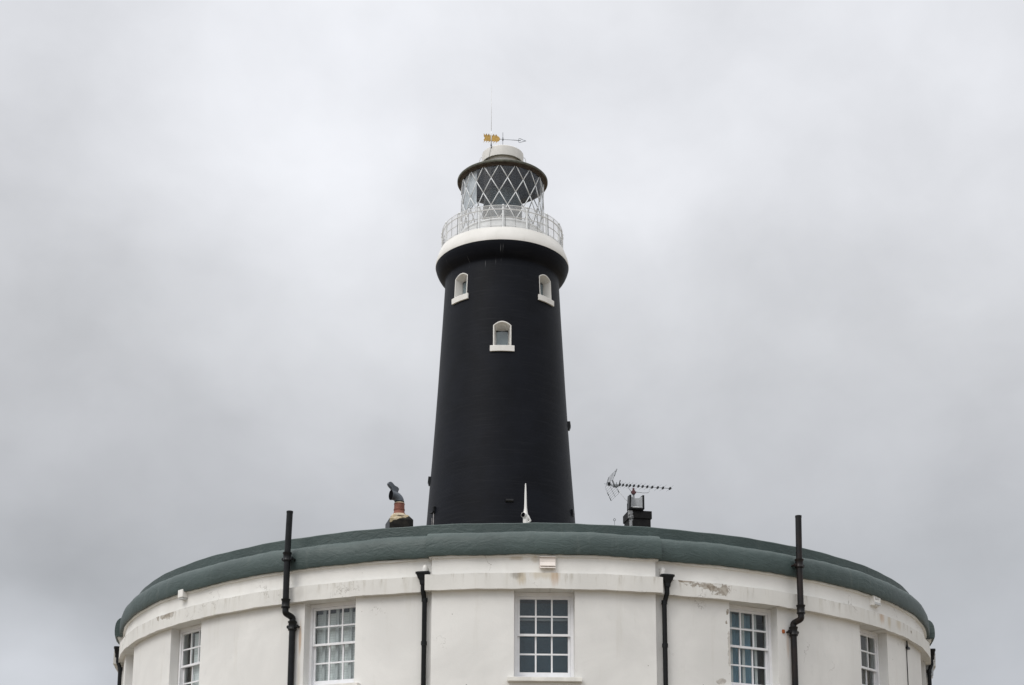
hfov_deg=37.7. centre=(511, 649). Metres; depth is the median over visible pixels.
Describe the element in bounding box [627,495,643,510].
chimney pot
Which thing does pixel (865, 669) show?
window
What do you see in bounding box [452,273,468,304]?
window
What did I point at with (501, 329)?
window
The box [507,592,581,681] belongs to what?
window
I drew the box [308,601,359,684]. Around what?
window
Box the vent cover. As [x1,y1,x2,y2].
[539,556,555,567]
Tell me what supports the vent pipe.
attached to the roundhouse
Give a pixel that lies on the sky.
(793, 230)
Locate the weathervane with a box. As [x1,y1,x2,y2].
[483,134,525,142]
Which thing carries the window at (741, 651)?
in the roundhouse
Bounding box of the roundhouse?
[113,482,935,684]
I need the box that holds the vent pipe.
[521,483,530,522]
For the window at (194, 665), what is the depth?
30.27 m
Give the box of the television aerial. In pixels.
[604,469,671,500]
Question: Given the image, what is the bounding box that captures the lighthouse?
[426,145,574,524]
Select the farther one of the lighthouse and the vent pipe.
the lighthouse
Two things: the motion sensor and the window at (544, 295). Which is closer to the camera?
the motion sensor
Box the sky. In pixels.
[0,0,1023,684]
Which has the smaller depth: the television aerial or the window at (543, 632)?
the window at (543, 632)
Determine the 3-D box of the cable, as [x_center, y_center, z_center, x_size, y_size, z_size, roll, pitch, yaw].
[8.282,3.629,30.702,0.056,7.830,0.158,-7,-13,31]
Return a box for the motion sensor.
[178,589,187,600]
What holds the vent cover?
attached to the roundhouse
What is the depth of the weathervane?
82.93 m
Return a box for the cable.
[906,641,909,684]
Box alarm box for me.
[869,595,880,606]
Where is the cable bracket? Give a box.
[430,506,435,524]
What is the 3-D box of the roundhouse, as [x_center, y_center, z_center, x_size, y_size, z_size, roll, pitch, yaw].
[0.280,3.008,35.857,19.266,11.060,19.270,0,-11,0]
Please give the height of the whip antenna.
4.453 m
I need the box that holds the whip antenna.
[488,86,491,158]
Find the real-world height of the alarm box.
0.210 m
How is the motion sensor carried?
attached to the roundhouse
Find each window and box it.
[178,624,200,684]
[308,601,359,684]
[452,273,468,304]
[490,321,513,351]
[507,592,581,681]
[538,274,553,306]
[729,605,772,684]
[860,628,879,684]
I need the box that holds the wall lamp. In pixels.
[926,663,933,677]
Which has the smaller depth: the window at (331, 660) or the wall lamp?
the window at (331, 660)

